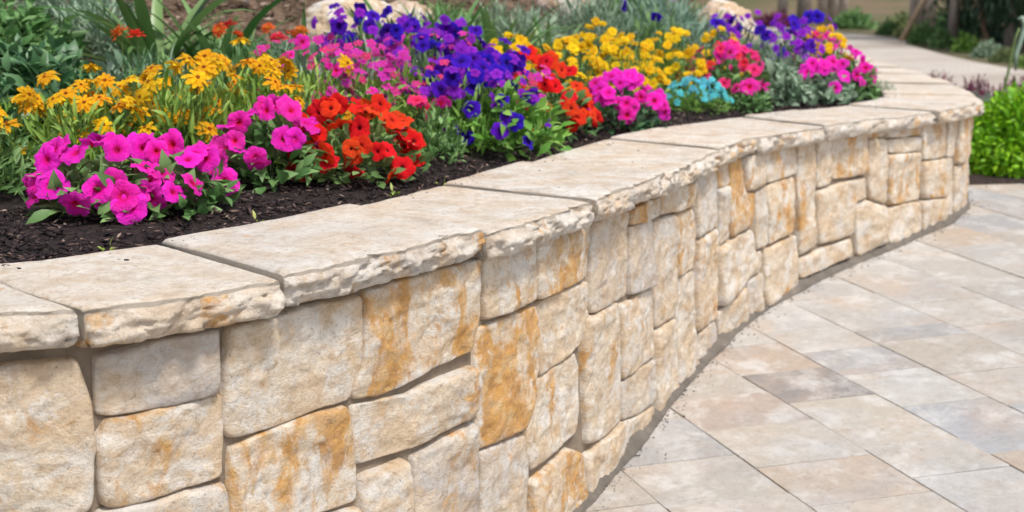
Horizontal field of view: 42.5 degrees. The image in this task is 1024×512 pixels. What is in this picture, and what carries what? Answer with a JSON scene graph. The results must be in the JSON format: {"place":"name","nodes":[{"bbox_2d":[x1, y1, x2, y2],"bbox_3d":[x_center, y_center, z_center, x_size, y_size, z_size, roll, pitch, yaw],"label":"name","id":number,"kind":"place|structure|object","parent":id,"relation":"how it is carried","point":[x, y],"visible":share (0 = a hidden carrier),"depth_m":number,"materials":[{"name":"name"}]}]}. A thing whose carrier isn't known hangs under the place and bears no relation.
{"place":"outdoors","nodes":[
{"label":"outdoors","id":0,"kind":"place"},
{"bbox_2d":[0,0,882,263],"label":"raised bed soil","id":1,"kind":"structure","parent":0,"point":[10,200],"depth_m":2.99,"materials":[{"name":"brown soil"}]},
{"bbox_2d":[0,107,38,185],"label":"plant","id":2,"kind":"object","parent":1,"relation":"on","point":[12,112],"visible":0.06,"depth_m":3.06,"materials":[{"name":"green plant"}]},
{"bbox_2d":[0,75,39,118],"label":"leafy shrub","id":3,"kind":"object","parent":1,"relation":"on","point":[8,83],"visible":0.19,"depth_m":3.30,"materials":[{"name":"green plant"}]},
{"bbox_2d":[0,117,42,195],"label":"daisy plant","id":4,"kind":"object","parent":1,"relation":"on","point":[12,162],"visible":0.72,"depth_m":2.86,"materials":[{"name":"green plant"}]},
{"bbox_2d":[0,85,51,182],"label":"daisy plant","id":5,"kind":"object","parent":1,"relation":"on","point":[27,94],"visible":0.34,"depth_m":3.02,"materials":[{"name":"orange plant"}]},
{"bbox_2d":[0,0,93,57],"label":"leafy shrub","id":6,"kind":"object","parent":1,"relation":"on","point":[23,25],"visible":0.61,"depth_m":3.86,"materials":[{"name":"green plant"}]},
{"bbox_2d":[0,29,103,113],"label":"leafy shrub","id":7,"kind":"object","parent":1,"relation":"on","point":[26,66],"visible":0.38,"depth_m":3.53,"materials":[{"name":"green plant"}]},
{"bbox_2d":[4,79,139,185],"bbox_3d":[-0.977,-0.270,2.977,0.336,0.256,0.342,0,11,0],"label":"daisy plant","id":8,"kind":"object","parent":1,"relation":"on","point":[89,102],"visible":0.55,"depth_m":2.93,"materials":[{"name":"yellow plant"}]},
{"bbox_2d":[12,0,134,19],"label":"sage shrub","id":9,"kind":"object","parent":1,"relation":"on","point":[54,2],"visible":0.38,"depth_m":4.34,"materials":[{"name":"green plant"}]},
{"bbox_2d":[32,62,145,156],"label":"daisy plant","id":10,"kind":"object","parent":1,"relation":"on","point":[45,78],"visible":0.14,"depth_m":3.15,"materials":[{"name":"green plant"}]},
{"bbox_2d":[16,132,188,224],"bbox_3d":[-0.819,-0.163,2.647,0.341,0.183,0.343,0,11,0],"label":"petunia plant","id":11,"kind":"object","parent":1,"relation":"on","point":[61,176],"visible":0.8,"depth_m":2.55,"materials":[{"name":"pink plant"}]},
{"bbox_2d":[39,0,172,62],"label":"sage shrub","id":12,"kind":"object","parent":1,"relation":"on","point":[110,43],"visible":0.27,"depth_m":4.12,"materials":[{"name":"green plant"}]},
{"bbox_2d":[78,48,180,128],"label":"leafy shrub","id":13,"kind":"object","parent":1,"relation":"on","point":[111,68],"visible":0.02,"depth_m":3.67,"materials":[{"name":"green plant"}]},
{"bbox_2d":[81,68,203,164],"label":"daisy plant","id":14,"kind":"object","parent":1,"relation":"on","point":[120,91],"visible":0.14,"depth_m":3.13,"materials":[{"name":"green plant"}]},
{"bbox_2d":[110,24,176,106],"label":"zinnia plant","id":15,"kind":"object","parent":1,"relation":"on","point":[140,64],"visible":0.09,"depth_m":3.57,"materials":[{"name":"green plant"}]},
{"bbox_2d":[28,0,274,79],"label":"strap leaf plant","id":16,"kind":"object","parent":1,"relation":"on","point":[143,21],"visible":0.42,"depth_m":3.97,"materials":[{"name":"green plant"}]},
{"bbox_2d":[94,128,241,221],"bbox_3d":[-0.705,-0.164,2.674,0.296,0.190,0.306,0,11,0],"label":"petunia plant","id":17,"kind":"object","parent":1,"relation":"on","point":[192,166],"visible":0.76,"depth_m":2.63,"materials":[{"name":"pink plant"}]},
{"bbox_2d":[124,43,225,102],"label":"sage shrub","id":18,"kind":"object","parent":1,"relation":"on","point":[171,55],"visible":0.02,"depth_m":3.81,"materials":[{"name":"green plant"}]},
{"bbox_2d":[123,50,233,143],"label":"daisy plant","id":19,"kind":"object","parent":1,"relation":"on","point":[223,63],"visible":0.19,"depth_m":3.34,"materials":[{"name":"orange plant"}]},
{"bbox_2d":[114,58,243,160],"bbox_3d":[-0.780,-0.314,3.115,0.344,0.302,0.334,0,11,0],"label":"daisy plant","id":20,"kind":"object","parent":1,"relation":"on","point":[204,71],"visible":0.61,"depth_m":3.07,"materials":[{"name":"yellow plant"}]},
{"bbox_2d":[115,0,308,88],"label":"strap leaf plant","id":21,"kind":"object","parent":1,"relation":"on","point":[249,29],"visible":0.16,"depth_m":4.06,"materials":[{"name":"green plant"}]},
{"bbox_2d":[180,17,272,76],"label":"sage shrub","id":22,"kind":"object","parent":1,"relation":"on","point":[214,38],"visible":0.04,"depth_m":4.43,"materials":[{"name":"green plant"}]},
{"bbox_2d":[211,19,268,102],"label":"zinnia plant","id":23,"kind":"object","parent":1,"relation":"on","point":[218,29],"visible":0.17,"depth_m":3.66,"materials":[{"name":"green plant"}]},
{"bbox_2d":[194,37,292,121],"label":"daisy plant","id":24,"kind":"object","parent":1,"relation":"on","point":[202,54],"visible":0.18,"depth_m":3.46,"materials":[{"name":"green plant"}]},
{"bbox_2d":[188,55,304,172],"bbox_3d":[-0.643,-0.352,3.288,0.342,0.310,0.346,0,11,0],"label":"daisy plant","id":25,"kind":"object","parent":1,"relation":"on","point":[240,96],"visible":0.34,"depth_m":3.25,"materials":[{"name":"yellow plant"}]},
{"bbox_2d":[209,94,343,193],"bbox_3d":[-0.558,-0.258,3.051,0.353,0.234,0.314,7,13,30],"label":"petunia plant","id":26,"kind":"object","parent":1,"relation":"on","point":[247,145],"visible":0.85,"depth_m":2.97,"materials":[{"name":"pink plant"}]},
{"bbox_2d":[245,26,316,60],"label":"sage shrub","id":27,"kind":"object","parent":1,"relation":"on","point":[284,44],"visible":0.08,"depth_m":4.67,"materials":[{"name":"green plant"}]},
{"bbox_2d":[261,22,310,97],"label":"zinnia plant","id":28,"kind":"object","parent":1,"relation":"on","point":[298,30],"visible":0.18,"depth_m":3.80,"materials":[{"name":"orange plant"}]},
{"bbox_2d":[252,53,353,163],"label":"daisy plant","id":29,"kind":"object","parent":1,"relation":"on","point":[345,61],"visible":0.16,"depth_m":3.42,"materials":[{"name":"green plant"}]},
{"bbox_2d":[254,34,358,148],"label":"phlox plant","id":30,"kind":"object","parent":1,"relation":"on","point":[301,42],"visible":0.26,"depth_m":3.58,"materials":[{"name":"pink plant"}]},
{"bbox_2d":[1,0,662,73],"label":"bank mulch chips","id":31,"kind":"object","parent":1,"relation":"on","point":[261,5],"visible":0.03,"depth_m":5.41,"materials":[{"name":"brown wood"}]},
{"bbox_2d":[299,0,399,50],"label":"boulder","id":32,"kind":"object","parent":1,"relation":"on","point":[320,10],"visible":0.3,"depth_m":4.96,"materials":[{"name":"stone"}]},
{"bbox_2d":[272,92,434,188],"bbox_3d":[-0.391,-0.280,3.159,0.405,0.224,0.402,0,11,0],"label":"petunia plant","id":33,"kind":"object","parent":1,"relation":"on","point":[360,145],"visible":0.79,"depth_m":3.09,"materials":[{"name":"red plant"}]},
{"bbox_2d":[311,2,396,87],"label":"violet plant","id":34,"kind":"object","parent":1,"relation":"on","point":[339,24],"visible":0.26,"depth_m":4.23,"materials":[{"name":"purple plant"}]},
{"bbox_2d":[307,33,410,136],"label":"phlox plant","id":35,"kind":"object","parent":1,"relation":"on","point":[371,43],"visible":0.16,"depth_m":3.86,"materials":[{"name":"pink plant"}]},
{"bbox_2d":[302,49,419,151],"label":"phlox plant","id":36,"kind":"object","parent":1,"relation":"on","point":[368,88],"visible":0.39,"depth_m":3.54,"materials":[{"name":"pink plant"}]},
{"bbox_2d":[350,54,464,147],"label":"phlox plant","id":37,"kind":"object","parent":1,"relation":"on","point":[405,80],"visible":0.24,"depth_m":3.73,"materials":[{"name":"pink plant"}]},
{"bbox_2d":[323,0,499,60],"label":"strap leaf plant","id":38,"kind":"object","parent":1,"relation":"on","point":[369,6],"visible":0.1,"depth_m":4.59,"materials":[{"name":"green plant"}]},
{"bbox_2d":[390,0,436,33],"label":"boulder","id":39,"kind":"object","parent":1,"relation":"on","point":[408,5],"visible":0.13,"depth_m":5.17,"materials":[{"name":"stone"}]},
{"bbox_2d":[370,31,471,109],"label":"phlox plant","id":40,"kind":"object","parent":1,"relation":"on","point":[390,48],"visible":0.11,"depth_m":4.12,"materials":[{"name":"pink plant"}]},
{"bbox_2d":[379,5,466,92],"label":"violet plant","id":41,"kind":"object","parent":1,"relation":"on","point":[411,24],"visible":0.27,"depth_m":4.28,"materials":[{"name":"purple plant"}]},
{"bbox_2d":[392,94,467,165],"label":"petunia plant","id":42,"kind":"object","parent":1,"relation":"on","point":[419,102],"visible":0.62,"depth_m":3.49,"materials":[{"name":"green plant"}]},
{"bbox_2d":[383,23,482,134],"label":"violet plant","id":43,"kind":"object","parent":1,"relation":"on","point":[397,32],"visible":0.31,"depth_m":4.00,"materials":[{"name":"purple plant"}]},
{"bbox_2d":[400,0,484,44],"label":"sage shrub","id":44,"kind":"object","parent":1,"relation":"on","point":[444,9],"visible":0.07,"depth_m":5.18,"materials":[{"name":"green plant"}]},
{"bbox_2d":[405,52,515,151],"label":"violet plant","id":45,"kind":"object","parent":1,"relation":"on","point":[448,84],"visible":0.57,"depth_m":3.68,"materials":[{"name":"purple plant"}]},
{"bbox_2d":[393,0,530,63],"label":"strap leaf plant","id":46,"kind":"object","parent":1,"relation":"on","point":[468,16],"visible":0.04,"depth_m":4.72,"materials":[{"name":"green plant"}]},
{"bbox_2d":[1,86,948,268],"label":"mulch crumbs","id":47,"kind":"object","parent":1,"relation":"on","point":[415,191],"visible":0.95,"depth_m":3.00,"materials":[{"name":"brown plant"}]},
{"bbox_2d":[434,36,531,141],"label":"violet plant","id":48,"kind":"object","parent":1,"relation":"on","point":[512,61],"visible":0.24,"depth_m":3.88,"materials":[{"name":"purple plant"}]},
{"bbox_2d":[425,75,575,161],"bbox_3d":[-0.035,-0.397,3.764,0.437,0.263,0.448,0,11,0],"label":"petunia plant","id":49,"kind":"object","parent":1,"relation":"on","point":[514,121],"visible":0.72,"depth_m":3.68,"materials":[{"name":"green plant"}]},
{"bbox_2d":[478,64,553,141],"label":"phlox plant","id":50,"kind":"object","parent":1,"relation":"on","point":[537,75],"visible":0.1,"depth_m":3.96,"materials":[{"name":"pink plant"}]},
{"bbox_2d":[467,0,568,50],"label":"sage shrub","id":51,"kind":"object","parent":1,"relation":"on","point":[504,26],"visible":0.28,"depth_m":5.35,"materials":[{"name":"green plant"}]},
{"bbox_2d":[489,31,550,103],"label":"marigold plant","id":52,"kind":"object","parent":1,"relation":"on","point":[521,40],"visible":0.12,"depth_m":4.52,"materials":[{"name":"yellow plant"}]},
{"bbox_2d":[461,2,588,92],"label":"strap leaf plant","id":53,"kind":"object","parent":1,"relation":"on","point":[490,26],"visible":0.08,"depth_m":4.71,"materials":[{"name":"green plant"}]},
{"bbox_2d":[494,45,603,142],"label":"petunia plant","id":54,"kind":"object","parent":1,"relation":"on","point":[580,96],"visible":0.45,"depth_m":4.13,"materials":[{"name":"red plant"}]},
{"bbox_2d":[497,11,620,82],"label":"strap leaf plant","id":55,"kind":"object","parent":1,"relation":"on","point":[547,36],"visible":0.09,"depth_m":5.12,"materials":[{"name":"green plant"}]},
{"bbox_2d":[536,0,599,29],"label":"boulder","id":56,"kind":"object","parent":1,"relation":"on","point":[546,4],"visible":0.18,"depth_m":6.00,"materials":[{"name":"stone"}]},
{"bbox_2d":[529,33,612,116],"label":"marigold plant","id":57,"kind":"object","parent":1,"relation":"on","point":[573,43],"visible":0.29,"depth_m":4.62,"materials":[{"name":"yellow plant"}]},
{"bbox_2d":[541,0,642,60],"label":"sage shrub","id":58,"kind":"object","parent":1,"relation":"on","point":[586,10],"visible":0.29,"depth_m":5.59,"materials":[{"name":"green plant"}]},
{"bbox_2d":[566,17,638,108],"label":"marigold plant","id":59,"kind":"object","parent":1,"relation":"on","point":[606,36],"visible":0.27,"depth_m":4.99,"materials":[{"name":"yellow plant"}]},
{"bbox_2d":[562,67,670,133],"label":"petunia plant","id":60,"kind":"object","parent":1,"relation":"on","point":[630,106],"visible":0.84,"depth_m":4.40,"materials":[{"name":"pink plant"}]},
{"bbox_2d":[581,33,671,111],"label":"marigold plant","id":61,"kind":"object","parent":1,"relation":"on","point":[613,50],"visible":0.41,"depth_m":4.77,"materials":[{"name":"yellow plant"}]},
{"bbox_2d":[601,0,672,31],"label":"sage shrub","id":62,"kind":"object","parent":1,"relation":"on","point":[618,2],"visible":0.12,"depth_m":6.07,"materials":[{"name":"green plant"}]},
{"bbox_2d":[610,0,686,87],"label":"flowering plant","id":63,"kind":"object","parent":1,"relation":"on","point":[655,17],"visible":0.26,"depth_m":5.64,"materials":[{"name":"green plant"}]},
{"bbox_2d":[605,0,712,59],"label":"sage shrub","id":64,"kind":"object","parent":1,"relation":"on","point":[662,8],"visible":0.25,"depth_m":5.92,"materials":[{"name":"green plant"}]},
{"bbox_2d":[633,27,708,104],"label":"marigold plant","id":65,"kind":"object","parent":1,"relation":"on","point":[688,53],"visible":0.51,"depth_m":5.24,"materials":[{"name":"yellow plant"}]},
{"bbox_2d":[661,13,722,79],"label":"sage shrub","id":66,"kind":"object","parent":1,"relation":"on","point":[699,36],"visible":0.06,"depth_m":5.91,"materials":[{"name":"green plant"}]},
{"bbox_2d":[664,74,734,113],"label":"sky blue flower","id":67,"kind":"object","parent":1,"relation":"on","point":[713,94],"visible":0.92,"depth_m":5.02,"materials":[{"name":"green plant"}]},
{"bbox_2d":[679,25,749,93],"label":"marigold plant","id":68,"kind":"object","parent":1,"relation":"on","point":[705,39],"visible":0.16,"depth_m":5.69,"materials":[{"name":"yellow plant"}]},
{"bbox_2d":[670,38,778,107],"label":"petunia plant","id":69,"kind":"object","parent":1,"relation":"on","point":[730,50],"visible":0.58,"depth_m":5.31,"materials":[{"name":"pink plant"}]},
{"bbox_2d":[693,0,760,50],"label":"boulder","id":70,"kind":"object","parent":1,"relation":"on","point":[732,8],"visible":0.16,"depth_m":6.73,"materials":[{"name":"stone"}]},
{"bbox_2d":[708,10,765,90],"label":"violet plant","id":71,"kind":"object","parent":1,"relation":"on","point":[737,29],"visible":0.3,"depth_m":5.94,"materials":[{"name":"purple plant"}]},
{"bbox_2d":[720,78,772,112],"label":"petunia plant","id":72,"kind":"object","parent":1,"relation":"on","point":[749,88],"visible":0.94,"depth_m":5.17,"materials":[{"name":"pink plant"}]},
{"bbox_2d":[746,17,811,68],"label":"violet plant","id":73,"kind":"object","parent":1,"relation":"on","point":[766,36],"visible":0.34,"depth_m":5.88,"materials":[{"name":"purple plant"}]},
{"bbox_2d":[742,54,819,106],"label":"sage plant","id":74,"kind":"object","parent":1,"relation":"on","point":[789,83],"visible":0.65,"depth_m":5.40,"materials":[{"name":"green plant"}]},
{"bbox_2d":[765,37,833,98],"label":"violet plant","id":75,"kind":"object","parent":1,"relation":"on","point":[802,49],"visible":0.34,"depth_m":5.68,"materials":[{"name":"purple plant"}]},
{"bbox_2d":[769,9,837,59],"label":"violet plant","id":76,"kind":"object","parent":1,"relation":"on","point":[816,16],"visible":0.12,"depth_m":6.11,"materials":[{"name":"purple plant"}]},
{"bbox_2d":[788,25,849,66],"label":"petunia plant","id":77,"kind":"object","parent":1,"relation":"on","point":[815,33],"visible":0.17,"depth_m":6.04,"materials":[{"name":"pink plant"}]},
{"bbox_2d":[793,24,854,81],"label":"marigold plant","id":78,"kind":"object","parent":1,"relation":"on","point":[828,45],"visible":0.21,"depth_m":5.86,"materials":[{"name":"yellow plant"}]},
{"bbox_2d":[798,54,857,104],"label":"petunia plant","id":79,"kind":"object","parent":1,"relation":"on","point":[835,83],"visible":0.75,"depth_m":5.55,"materials":[{"name":"pink plant"}]},
{"bbox_2d":[820,44,881,100],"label":"petunia plant","id":80,"kind":"object","parent":1,"relation":"on","point":[863,73],"visible":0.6,"depth_m":5.75,"materials":[{"name":"pink plant"}]},
{"bbox_2d":[586,184,1023,511],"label":"patio paving","id":81,"kind":"structure","parent":0,"point":[893,381],"depth_m":3.59,"materials":[{"name":"stone"}]},
{"bbox_2d":[588,170,986,510],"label":"foot crumbs","id":82,"kind":"object","parent":81,"relation":"on","point":[762,329],"visible":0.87,"depth_m":4.13,"materials":[{"name":"grey soil"}]},
{"bbox_2d":[609,0,1023,69],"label":"ground","id":83,"kind":"structure","parent":0,"point":[880,10],"depth_m":56.52,"materials":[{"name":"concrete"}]},
{"bbox_2d":[0,37,984,511],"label":"retaining wall","id":84,"kind":"structure","parent":83,"relation":"on","point":[522,337],"depth_m":2.49,"materials":[{"name":"stone"}]},
{"bbox_2d":[755,9,789,26],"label":"verge bush","id":85,"kind":"object","parent":83,"relation":"on","point":[768,18],"visible":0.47,"depth_m":42.61,"materials":[{"name":"purple plant"}]},
{"bbox_2d":[796,0,810,23],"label":"slender tree","id":86,"kind":"object","parent":83,"relation":"on","point":[803,6],"visible":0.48,"depth_m":48.92,"materials":[{"name":"beige plant"}]},
{"bbox_2d":[827,0,838,23],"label":"slender tree","id":87,"kind":"object","parent":83,"relation":"on","point":[832,7],"visible":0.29,"depth_m":49.40,"materials":[{"name":"brown plant"}]},
{"bbox_2d":[826,6,882,29],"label":"verge bush","id":88,"kind":"object","parent":83,"relation":"on","point":[852,19],"visible":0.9,"depth_m":39.09,"materials":[{"name":"green plant"}]},
{"bbox_2d":[873,19,898,35],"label":"verge bush","id":89,"kind":"object","parent":83,"relation":"on","point":[886,29],"visible":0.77,"depth_m":32.41,"materials":[{"name":"green plant"}]},
{"bbox_2d":[875,10,908,31],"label":"verge bush","id":90,"kind":"object","parent":83,"relation":"on","point":[901,18],"visible":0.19,"depth_m":35.28,"materials":[{"name":"green plant"}]},
{"bbox_2d":[905,18,936,44],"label":"verge bush","id":91,"kind":"object","parent":83,"relation":"on","point":[919,34],"visible":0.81,"depth_m":26.25,"materials":[{"name":"green plant"}]},
{"bbox_2d":[908,0,935,37],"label":"park tree","id":92,"kind":"object","parent":83,"relation":"on","point":[914,5],"visible":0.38,"depth_m":29.76,"materials":[{"name":"brown plant"}]},
{"bbox_2d":[926,25,955,48],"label":"verge bush","id":93,"kind":"object","parent":83,"relation":"on","point":[943,39],"visible":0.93,"depth_m":24.18,"materials":[{"name":"green plant"}]},
{"bbox_2d":[898,0,997,43],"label":"staked tree","id":94,"kind":"object","parent":83,"relation":"on","point":[953,23],"visible":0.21,"depth_m":26.03,"materials":[{"name":"brown plant"}]},
{"bbox_2d":[950,30,980,52],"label":"verge bush","id":95,"kind":"object","parent":83,"relation":"on","point":[966,44],"visible":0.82,"depth_m":21.96,"materials":[{"name":"green plant"}]},
{"bbox_2d":[939,0,1003,38],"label":"evergreen tree","id":96,"kind":"object","parent":83,"relation":"on","point":[963,22],"visible":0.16,"depth_m":30.79,"materials":[{"name":"green plant"}]},
{"bbox_2d":[922,0,1023,45],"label":"evergreen tree","id":97,"kind":"object","parent":83,"relation":"on","point":[995,35],"visible":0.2,"depth_m":26.04,"materials":[{"name":"green plant"}]},
{"bbox_2d":[966,37,1002,58],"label":"verge bush","id":98,"kind":"object","parent":83,"relation":"on","point":[986,50],"visible":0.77,"depth_m":19.99,"materials":[{"name":"green plant"}]},
{"bbox_2d":[958,0,1023,48],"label":"evergreen tree","id":99,"kind":"object","parent":83,"relation":"on","point":[1010,33],"visible":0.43,"depth_m":23.79,"materials":[{"name":"green plant"}]},
{"bbox_2d":[984,0,1023,40],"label":"evergreen tree","id":100,"kind":"object","parent":83,"relation":"on","point":[1016,5],"visible":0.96,"depth_m":22.17,"materials":[{"name":"green plant"}]},
{"bbox_2d":[987,45,1020,62],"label":"verge bush","id":101,"kind":"object","parent":83,"relation":"on","point":[1001,56],"visible":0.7,"depth_m":18.45,"materials":[{"name":"green plant"}]},
{"bbox_2d":[760,28,1023,96],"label":"driveway","id":102,"kind":"structure","parent":0,"point":[895,51],"depth_m":17.55,"materials":[{"name":"beige concrete"}]},
{"bbox_2d":[969,164,1023,184],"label":"planting strip soil","id":103,"kind":"structure","parent":0,"point":[977,179],"depth_m":6.22,"materials":[{"name":"brown soil"}]},
{"bbox_2d":[959,73,1001,101],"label":"purple plant","id":104,"kind":"object","parent":103,"relation":"on","point":[981,92],"visible":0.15,"depth_m":8.67,"materials":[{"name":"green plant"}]},
{"bbox_2d":[968,79,1023,178],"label":"lime shrub","id":105,"kind":"object","parent":103,"relation":"on","point":[999,117],"visible":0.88,"depth_m":6.39,"materials":[{"name":"green plant"}]},
{"bbox_2d":[1002,16,1023,96],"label":"bent stem","id":106,"kind":"object","parent":103,"relation":"on","point":[1019,43],"visible":0.85,"depth_m":8.10,"materials":[{"name":"green plant"}]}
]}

